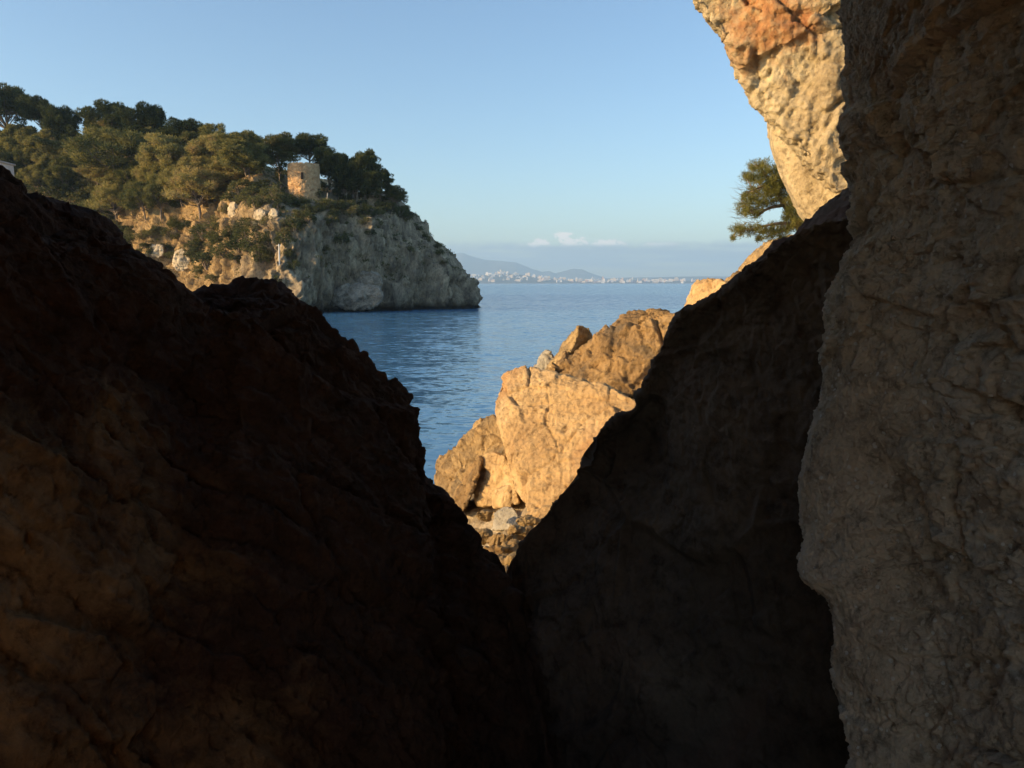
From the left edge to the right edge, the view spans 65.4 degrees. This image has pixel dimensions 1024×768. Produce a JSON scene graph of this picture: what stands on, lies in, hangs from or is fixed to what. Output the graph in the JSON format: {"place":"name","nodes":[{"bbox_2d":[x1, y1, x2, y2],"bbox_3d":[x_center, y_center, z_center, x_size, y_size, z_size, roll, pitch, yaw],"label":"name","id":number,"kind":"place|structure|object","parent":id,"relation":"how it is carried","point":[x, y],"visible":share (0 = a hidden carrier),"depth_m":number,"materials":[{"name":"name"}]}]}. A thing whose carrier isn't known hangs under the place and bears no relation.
{"place":"outdoors","nodes":[
{"label":"outdoors","id":0,"kind":"place"},
{"bbox_2d":[27,167,482,312],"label":"headland","id":1,"kind":"structure","parent":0,"point":[440,286],"depth_m":144.14,"materials":[{"name":"stone"}]},
{"bbox_2d":[0,161,15,175],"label":"white house","id":2,"kind":"structure","parent":1,"relation":"on","point":[8,166],"depth_m":171.74,"materials":[{"name":"paint"}]},
{"bbox_2d":[0,147,25,165],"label":"pine tree","id":3,"kind":"object","parent":1,"relation":"on","point":[4,154],"visible":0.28,"depth_m":187.91,"materials":[{"name":"green plant"}]},
{"bbox_2d":[0,82,31,127],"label":"pine tree","id":4,"kind":"object","parent":1,"relation":"on","point":[10,96],"visible":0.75,"depth_m":194.54,"materials":[{"name":"green plant"}]},
{"bbox_2d":[0,124,36,164],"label":"pine tree","id":5,"kind":"object","parent":1,"relation":"on","point":[16,134],"visible":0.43,"depth_m":189.97,"materials":[{"name":"green plant"}]},
{"bbox_2d":[5,144,44,173],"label":"pine tree","id":6,"kind":"object","parent":1,"relation":"on","point":[19,155],"visible":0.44,"depth_m":187.79,"materials":[{"name":"green plant"}]},
{"bbox_2d":[14,164,45,192],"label":"pine tree","id":7,"kind":"object","parent":1,"relation":"on","point":[34,177],"visible":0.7,"depth_m":185.74,"materials":[{"name":"green plant"}]},
{"bbox_2d":[16,94,60,128],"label":"pine tree","id":8,"kind":"object","parent":1,"relation":"on","point":[30,110],"visible":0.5,"depth_m":191.25,"materials":[{"name":"green plant"}]},
{"bbox_2d":[19,129,63,158],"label":"pine tree","id":9,"kind":"object","parent":1,"relation":"on","point":[38,137],"visible":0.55,"depth_m":186.03,"materials":[{"name":"green plant"}]},
{"bbox_2d":[26,128,62,170],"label":"pine tree","id":10,"kind":"object","parent":1,"relation":"on","point":[43,162],"visible":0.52,"depth_m":186.13,"materials":[{"name":"green plant"}]},
{"bbox_2d":[36,184,64,196],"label":"shrub","id":11,"kind":"object","parent":1,"relation":"on","point":[50,190],"visible":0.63,"depth_m":184.78,"materials":[{"name":"green plant"}]},
{"bbox_2d":[40,103,82,143],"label":"pine tree","id":12,"kind":"object","parent":1,"relation":"on","point":[64,120],"visible":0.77,"depth_m":187.57,"materials":[{"name":"green plant"}]},
{"bbox_2d":[40,158,82,189],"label":"pine tree","id":13,"kind":"object","parent":1,"relation":"on","point":[54,168],"visible":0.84,"depth_m":183.31,"materials":[{"name":"green plant"}]},
{"bbox_2d":[48,128,78,150],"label":"pine tree","id":14,"kind":"object","parent":1,"relation":"on","point":[69,133],"visible":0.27,"depth_m":187.09,"materials":[{"name":"green plant"}]},
{"bbox_2d":[54,177,79,196],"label":"shrub","id":15,"kind":"object","parent":1,"relation":"on","point":[65,190],"visible":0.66,"depth_m":184.61,"materials":[{"name":"green plant"}]},
{"bbox_2d":[49,153,85,188],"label":"pine tree","id":16,"kind":"object","parent":1,"relation":"on","point":[59,158],"visible":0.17,"depth_m":184.34,"materials":[{"name":"green plant"}]},
{"bbox_2d":[65,181,91,197],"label":"shrub","id":17,"kind":"object","parent":1,"relation":"on","point":[78,191],"visible":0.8,"depth_m":183.89,"materials":[{"name":"green plant"}]},
{"bbox_2d":[70,164,106,184],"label":"pine tree","id":18,"kind":"object","parent":1,"relation":"on","point":[97,173],"visible":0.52,"depth_m":181.28,"materials":[{"name":"green plant"}]},
{"bbox_2d":[75,195,117,220],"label":"pine tree","id":19,"kind":"object","parent":1,"relation":"on","point":[108,216],"visible":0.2,"depth_m":171.98,"materials":[{"name":"green plant"}]},
{"bbox_2d":[74,99,129,136],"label":"pine tree","id":20,"kind":"object","parent":1,"relation":"on","point":[93,116],"visible":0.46,"depth_m":185.70,"materials":[{"name":"green plant"}]},
{"bbox_2d":[59,124,150,180],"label":"pine tree","id":21,"kind":"object","parent":1,"relation":"on","point":[121,146],"visible":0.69,"depth_m":165.92,"materials":[{"name":"green plant"}]},
{"bbox_2d":[82,181,128,221],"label":"pine tree","id":22,"kind":"object","parent":1,"relation":"on","point":[107,192],"visible":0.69,"depth_m":167.30,"materials":[{"name":"green plant"}]},
{"bbox_2d":[95,170,132,202],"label":"pine tree","id":23,"kind":"object","parent":1,"relation":"on","point":[108,178],"visible":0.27,"depth_m":170.21,"materials":[{"name":"green plant"}]},
{"bbox_2d":[110,160,145,186],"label":"pine tree","id":24,"kind":"object","parent":1,"relation":"on","point":[122,173],"visible":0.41,"depth_m":167.08,"materials":[{"name":"green plant"}]},
{"bbox_2d":[118,181,158,221],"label":"pine tree","id":25,"kind":"object","parent":1,"relation":"on","point":[130,195],"visible":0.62,"depth_m":157.79,"materials":[{"name":"green plant"}]},
{"bbox_2d":[130,161,150,182],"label":"pine tree","id":26,"kind":"object","parent":1,"relation":"on","point":[137,173],"visible":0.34,"depth_m":162.35,"materials":[{"name":"green plant"}]},
{"bbox_2d":[115,101,167,135],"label":"pine tree","id":27,"kind":"object","parent":1,"relation":"on","point":[142,116],"visible":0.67,"depth_m":176.42,"materials":[{"name":"green plant"}]},
{"bbox_2d":[149,244,163,257],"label":"boulder","id":28,"kind":"object","parent":1,"relation":"on","point":[157,249],"visible":0.88,"depth_m":157.07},
{"bbox_2d":[134,175,180,221],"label":"pine tree","id":29,"kind":"object","parent":1,"relation":"on","point":[151,188],"visible":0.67,"depth_m":156.70,"materials":[{"name":"green plant"}]},
{"bbox_2d":[134,132,189,171],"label":"pine tree","id":30,"kind":"object","parent":1,"relation":"on","point":[169,152],"visible":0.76,"depth_m":158.24,"materials":[{"name":"green plant"}]},
{"bbox_2d":[144,158,179,177],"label":"pine tree","id":31,"kind":"object","parent":1,"relation":"on","point":[155,167],"visible":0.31,"depth_m":158.91,"materials":[{"name":"green plant"}]},
{"bbox_2d":[155,166,185,205],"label":"pine tree","id":32,"kind":"object","parent":1,"relation":"on","point":[162,178],"visible":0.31,"depth_m":154.18,"materials":[{"name":"green plant"}]},
{"bbox_2d":[157,116,202,134],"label":"pine tree","id":33,"kind":"object","parent":1,"relation":"on","point":[187,123],"visible":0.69,"depth_m":163.97,"materials":[{"name":"green plant"}]},
{"bbox_2d":[172,248,190,270],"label":"boulder","id":34,"kind":"object","parent":1,"relation":"on","point":[180,262],"visible":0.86,"depth_m":151.83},
{"bbox_2d":[165,159,202,172],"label":"pine tree","id":35,"kind":"object","parent":1,"relation":"on","point":[184,163],"visible":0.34,"depth_m":154.49,"materials":[{"name":"green plant"}]},
{"bbox_2d":[178,132,199,146],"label":"pine tree","id":36,"kind":"object","parent":1,"relation":"on","point":[189,136],"visible":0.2,"depth_m":161.40,"materials":[{"name":"green plant"}]},
{"bbox_2d":[158,165,230,220],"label":"pine tree","id":37,"kind":"object","parent":1,"relation":"on","point":[197,179],"visible":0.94,"depth_m":150.64,"materials":[{"name":"green plant"}]},
{"bbox_2d":[187,222,207,239],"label":"shrub","id":38,"kind":"object","parent":1,"relation":"on","point":[200,228],"visible":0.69,"depth_m":148.91,"materials":[{"name":"green plant"}]},
{"bbox_2d":[182,144,215,159],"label":"pine tree","id":39,"kind":"object","parent":1,"relation":"on","point":[187,155],"visible":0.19,"depth_m":157.95,"materials":[{"name":"green plant"}]},
{"bbox_2d":[179,173,221,208],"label":"pine tree","id":40,"kind":"object","parent":1,"relation":"on","point":[209,189],"visible":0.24,"depth_m":152.76,"materials":[{"name":"green plant"}]},
{"bbox_2d":[189,249,212,269],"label":"shrub","id":41,"kind":"object","parent":1,"relation":"on","point":[199,255],"visible":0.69,"depth_m":144.22,"materials":[{"name":"green plant"}]},
{"bbox_2d":[179,132,223,166],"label":"pine tree","id":42,"kind":"object","parent":1,"relation":"on","point":[195,147],"visible":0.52,"depth_m":155.99,"materials":[{"name":"green plant"}]},
{"bbox_2d":[194,122,227,139],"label":"pine tree","id":43,"kind":"object","parent":1,"relation":"on","point":[208,129],"visible":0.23,"depth_m":161.31,"materials":[{"name":"green plant"}]},
{"bbox_2d":[201,148,234,176],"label":"pine tree","id":44,"kind":"object","parent":1,"relation":"on","point":[207,160],"visible":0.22,"depth_m":155.89,"materials":[{"name":"green plant"}]},
{"bbox_2d":[208,239,230,258],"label":"shrub","id":45,"kind":"object","parent":1,"relation":"on","point":[220,250],"visible":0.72,"depth_m":138.94,"materials":[{"name":"green plant"}]},
{"bbox_2d":[196,156,258,182],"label":"pine tree","id":46,"kind":"object","parent":1,"relation":"on","point":[229,175],"visible":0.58,"depth_m":153.88,"materials":[{"name":"green plant"}]},
{"bbox_2d":[227,202,237,216],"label":"rock pillar","id":47,"kind":"object","parent":1,"relation":"on","point":[232,207],"visible":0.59,"depth_m":143.40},
{"bbox_2d":[224,236,241,252],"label":"shrub","id":48,"kind":"object","parent":1,"relation":"on","point":[231,241],"visible":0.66,"depth_m":135.26,"materials":[{"name":"green plant"}]},
{"bbox_2d":[224,250,242,263],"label":"shrub","id":49,"kind":"object","parent":1,"relation":"on","point":[232,257],"visible":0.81,"depth_m":135.94,"materials":[{"name":"green plant"}]},
{"bbox_2d":[227,179,246,194],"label":"shrub","id":50,"kind":"object","parent":1,"relation":"on","point":[233,187],"visible":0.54,"depth_m":145.19,"materials":[{"name":"green plant"}]},
{"bbox_2d":[230,225,248,239],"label":"shrub","id":51,"kind":"object","parent":1,"relation":"on","point":[238,233],"visible":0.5,"depth_m":134.81,"materials":[{"name":"green plant"}]},
{"bbox_2d":[213,129,268,176],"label":"pine tree","id":52,"kind":"object","parent":1,"relation":"on","point":[229,143],"visible":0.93,"depth_m":144.58,"materials":[{"name":"green plant"}]},
{"bbox_2d":[224,147,273,177],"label":"pine tree","id":53,"kind":"object","parent":1,"relation":"on","point":[260,152],"visible":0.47,"depth_m":145.73,"materials":[{"name":"green plant"}]},
{"bbox_2d":[238,229,260,250],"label":"shrub","id":54,"kind":"object","parent":1,"relation":"on","point":[245,245],"visible":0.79,"depth_m":132.81,"materials":[{"name":"green plant"}]},
{"bbox_2d":[247,244,271,258],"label":"shrub","id":55,"kind":"object","parent":1,"relation":"on","point":[263,251],"visible":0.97,"depth_m":132.06,"materials":[{"name":"green plant"}]},
{"bbox_2d":[267,184,283,200],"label":"shrub","id":56,"kind":"object","parent":1,"relation":"on","point":[275,196],"visible":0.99,"depth_m":137.41,"materials":[{"name":"green plant"}]},
{"bbox_2d":[252,131,301,180],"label":"pine tree","id":57,"kind":"object","parent":1,"relation":"on","point":[282,148],"visible":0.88,"depth_m":152.68,"materials":[{"name":"green plant"}]},
{"bbox_2d":[87,166,474,280],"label":"undergrowth","id":58,"kind":"object","parent":1,"relation":"on","point":[315,203],"visible":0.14,"depth_m":147.69,"materials":[{"name":"green plant"}]},
{"bbox_2d":[271,220,292,236],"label":"shrub","id":59,"kind":"object","parent":1,"relation":"on","point":[287,230],"visible":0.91,"depth_m":130.66,"materials":[{"name":"green plant"}]},
{"bbox_2d":[273,232,296,247],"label":"shrub","id":60,"kind":"object","parent":1,"relation":"on","point":[278,238],"visible":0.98,"depth_m":128.75,"materials":[{"name":"green plant"}]},
{"bbox_2d":[284,216,308,230],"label":"shrub","id":61,"kind":"object","parent":1,"relation":"on","point":[295,224],"visible":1,"depth_m":130.59,"materials":[{"name":"green plant"}]},
{"bbox_2d":[287,162,320,200],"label":"watchtower","id":62,"kind":"structure","parent":1,"relation":"on","point":[303,179],"depth_m":146.70,"materials":[{"name":"stone"}]},
{"bbox_2d":[299,211,317,223],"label":"shrub","id":63,"kind":"object","parent":1,"relation":"on","point":[310,216],"visible":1,"depth_m":131.38,"materials":[{"name":"green plant"}]},
{"bbox_2d":[290,132,336,162],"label":"pine tree","id":64,"kind":"object","parent":1,"relation":"on","point":[307,144],"visible":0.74,"depth_m":157.29,"materials":[{"name":"green plant"}]},
{"bbox_2d":[315,198,337,208],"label":"shrub","id":65,"kind":"object","parent":1,"relation":"on","point":[321,202],"visible":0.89,"depth_m":140.16,"materials":[{"name":"green plant"}]},
{"bbox_2d":[311,146,342,193],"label":"pine tree","id":66,"kind":"object","parent":1,"relation":"on","point":[321,155],"visible":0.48,"depth_m":153.73,"materials":[{"name":"green plant"}]},
{"bbox_2d":[333,232,349,244],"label":"shrub","id":67,"kind":"object","parent":1,"relation":"on","point":[342,237],"visible":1,"depth_m":136.69,"materials":[{"name":"green plant"}]},
{"bbox_2d":[326,152,361,200],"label":"pine tree","id":68,"kind":"object","parent":1,"relation":"on","point":[338,161],"visible":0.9,"depth_m":151.37,"materials":[{"name":"green plant"}]},
{"bbox_2d":[342,205,361,217],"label":"shrub","id":69,"kind":"object","parent":1,"relation":"on","point":[351,211],"visible":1,"depth_m":140.87,"materials":[{"name":"green plant"}]},
{"bbox_2d":[338,169,370,202],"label":"pine tree","id":70,"kind":"object","parent":1,"relation":"on","point":[349,186],"visible":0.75,"depth_m":152.00,"materials":[{"name":"green plant"}]},
{"bbox_2d":[331,282,383,310],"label":"boulder","id":71,"kind":"object","parent":1,"relation":"on","point":[355,296],"visible":0.96,"depth_m":134.49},
{"bbox_2d":[342,147,382,199],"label":"pine tree","id":72,"kind":"object","parent":1,"relation":"on","point":[367,163],"visible":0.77,"depth_m":151.59,"materials":[{"name":"green plant"}]},
{"bbox_2d":[356,270,382,287],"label":"boulder","id":73,"kind":"object","parent":1,"relation":"on","point":[370,277],"visible":0.52,"depth_m":137.79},
{"bbox_2d":[360,202,379,215],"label":"shrub","id":74,"kind":"object","parent":1,"relation":"on","point":[364,207],"visible":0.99,"depth_m":141.94,"materials":[{"name":"green plant"}]},
{"bbox_2d":[360,168,393,200],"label":"pine tree","id":75,"kind":"object","parent":1,"relation":"on","point":[378,186],"visible":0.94,"depth_m":152.00,"materials":[{"name":"green plant"}]},
{"bbox_2d":[382,184,408,205],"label":"pine tree","id":76,"kind":"object","parent":1,"relation":"on","point":[394,193],"visible":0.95,"depth_m":153.22,"materials":[{"name":"green plant"}]},
{"bbox_2d":[0,165,554,767],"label":"foreground rock","id":77,"kind":"object","parent":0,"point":[236,531],"visible":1,"depth_m":2.62,"materials":[{"name":"stone"}]},
{"bbox_2d":[0,0,795,277],"label":"sky","id":78,"kind":"structure","parent":0,"point":[606,138],"materials":[{"name":"blue"}]},
{"bbox_2d":[464,494,535,547],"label":"shore terrain","id":79,"kind":"structure","parent":0,"point":[473,509],"depth_m":13.62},
{"bbox_2d":[434,446,461,497],"bbox_3d":[-1.218,1.848,16.529,0.858,1.371,2.354,-1,7,-8],"label":"boulder","id":80,"kind":"object","parent":79,"relation":"on","point":[446,478],"visible":0.33,"depth_m":15.92,"materials":[{"name":"stone"}]},
{"bbox_2d":[453,455,483,512],"bbox_3d":[-0.846,1.903,14.523,0.640,1.389,1.899,-1,7,-9],"label":"boulder","id":81,"kind":"object","parent":79,"relation":"on","point":[464,491],"visible":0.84,"depth_m":13.98,"materials":[{"name":"stone"}]},
{"bbox_2d":[451,414,507,480],"bbox_3d":[-0.585,1.293,15.732,1.199,1.587,2.442,0,7,0],"label":"boulder","id":82,"kind":"object","parent":79,"relation":"on","point":[482,436],"visible":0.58,"depth_m":15.09,"materials":[{"name":"stone"}]},
{"bbox_2d":[474,528,492,545],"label":"rubble stone","id":83,"kind":"object","parent":79,"relation":"on","point":[485,533],"visible":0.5,"depth_m":10.91,"materials":[{"name":"stone"}]},
{"bbox_2d":[476,509,492,521],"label":"rubble stone","id":84,"kind":"object","parent":79,"relation":"on","point":[484,515],"visible":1,"depth_m":11.93,"materials":[{"name":"stone"}]},
{"bbox_2d":[484,544,504,554],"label":"rubble stone","id":85,"kind":"object","parent":79,"relation":"on","point":[496,549],"visible":0.48,"depth_m":9.45,"materials":[{"name":"stone"}]},
{"bbox_2d":[473,451,520,508],"bbox_3d":[-0.314,1.727,14.285,0.928,1.174,2.293,0,7,0],"label":"boulder","id":86,"kind":"object","parent":79,"relation":"on","point":[495,488],"visible":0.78,"depth_m":13.58,"materials":[{"name":"stone"}]},
{"bbox_2d":[486,533,518,545],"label":"rubble stone","id":87,"kind":"object","parent":79,"relation":"on","point":[497,539],"visible":0.68,"depth_m":10.28,"materials":[{"name":"stone"}]},
{"bbox_2d":[491,507,520,530],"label":"boulder","id":88,"kind":"object","parent":79,"relation":"on","point":[505,518],"visible":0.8,"depth_m":12.59,"materials":[{"name":"grey stone"}]},
{"bbox_2d":[501,539,519,553],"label":"rubble stone","id":89,"kind":"object","parent":79,"relation":"on","point":[510,546],"visible":0.58,"depth_m":9.69,"materials":[{"name":"stone"}]},
{"bbox_2d":[508,525,532,540],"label":"rubble stone","id":90,"kind":"object","parent":79,"relation":"on","point":[520,532],"visible":0.69,"depth_m":10.46,"materials":[{"name":"stone"}]},
{"bbox_2d":[516,514,538,526],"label":"rubble stone","id":91,"kind":"object","parent":79,"relation":"on","point":[527,520],"visible":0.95,"depth_m":11.31,"materials":[{"name":"stone"}]},
{"bbox_2d":[526,505,551,523],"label":"boulder","id":92,"kind":"object","parent":79,"relation":"on","point":[541,512],"visible":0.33,"depth_m":11.82,"materials":[{"name":"stone"}]},
{"bbox_2d":[495,365,635,511],"bbox_3d":[1.020,0.985,14.174,2.628,2.658,4.544,0,7,0],"label":"boulder","id":93,"kind":"object","parent":79,"relation":"on","point":[550,423],"visible":0.63,"depth_m":12.90,"materials":[{"name":"stone"}]},
{"bbox_2d":[534,350,553,369],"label":"boulder","id":94,"kind":"object","parent":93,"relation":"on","point":[545,358],"visible":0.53,"depth_m":19.27,"materials":[{"name":"grey stone"}]},
{"bbox_2d":[545,325,592,369],"bbox_3d":[1.356,-0.776,19.231,1.317,1.370,2.013,0,7,0],"label":"boulder","id":95,"kind":"object","parent":79,"relation":"on","point":[578,337],"visible":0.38,"depth_m":18.48,"materials":[{"name":"stone"}]},
{"bbox_2d":[549,308,674,398],"bbox_3d":[2.595,-0.646,17.557,3.587,2.051,4.686,0,7,0],"label":"boulder","id":96,"kind":"object","parent":79,"relation":"on","point":[621,352],"visible":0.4,"depth_m":16.28,"materials":[{"name":"stone"}]},
{"bbox_2d":[684,278,727,305],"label":"boulder","id":97,"kind":"object","parent":79,"relation":"on","point":[702,288],"visible":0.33,"depth_m":26.92,"materials":[{"name":"stone"}]},
{"bbox_2d":[728,155,803,243],"bbox_3d":[7.831,-5.441,23.981,3.001,2.957,2.098,0,7,0],"label":"pine tree","id":98,"kind":"object","parent":79,"relation":"on","point":[772,187],"visible":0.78,"depth_m":23.60,"materials":[{"name":"green plant"}]},
{"bbox_2d":[738,234,793,270],"bbox_3d":[9.477,-4.416,29.110,2.346,2.017,4.553,2,7,13],"label":"boulder","id":99,"kind":"object","parent":79,"relation":"on","point":[756,254],"visible":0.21,"depth_m":28.37,"materials":[{"name":"stone"}]},
{"bbox_2d":[693,0,847,220],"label":"overhanging cliff","id":100,"kind":"structure","parent":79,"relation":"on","point":[787,60],"depth_m":14.92,"materials":[{"name":"stone"}]},
{"bbox_2d":[323,284,692,483],"bbox_3d":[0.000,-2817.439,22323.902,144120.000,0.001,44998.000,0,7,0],"label":"sea","id":101,"kind":"structure","parent":0,"point":[447,368],"depth_m":75.21,"materials":[{"name":"blue liquid"}]},
{"bbox_2d":[506,188,852,767],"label":"foreground rock","id":102,"kind":"object","parent":101,"relation":"in","point":[677,612],"visible":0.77,"depth_m":3.34,"materials":[{"name":"stone"}]},
{"bbox_2d":[456,253,606,278],"bbox_3d":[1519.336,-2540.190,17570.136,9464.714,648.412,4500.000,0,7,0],"label":"hills","id":103,"kind":"structure","parent":0,"point":[473,265],"depth_m":16263.89,"materials":[{"name":"grey"}]},
{"bbox_2d":[470,274,695,283],"bbox_3d":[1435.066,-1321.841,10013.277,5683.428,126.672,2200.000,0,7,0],"label":"coast terrain","id":104,"kind":"structure","parent":0,"point":[530,280],"depth_m":9054.68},
{"bbox_2d":[567,276,727,280],"bbox_3d":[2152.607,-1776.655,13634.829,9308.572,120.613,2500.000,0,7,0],"label":"hills","id":105,"kind":"structure","parent":0,"point":[698,277],"depth_m":13018.03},
{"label":"cave","id":106,"kind":"structure","parent":0,"visible":0},
{"bbox_2d":[796,0,1023,767],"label":"rock wall","id":107,"kind":"structure","parent":106,"relation":"attached to","point":[910,555],"depth_m":1.64,"materials":[{"name":"stone"}]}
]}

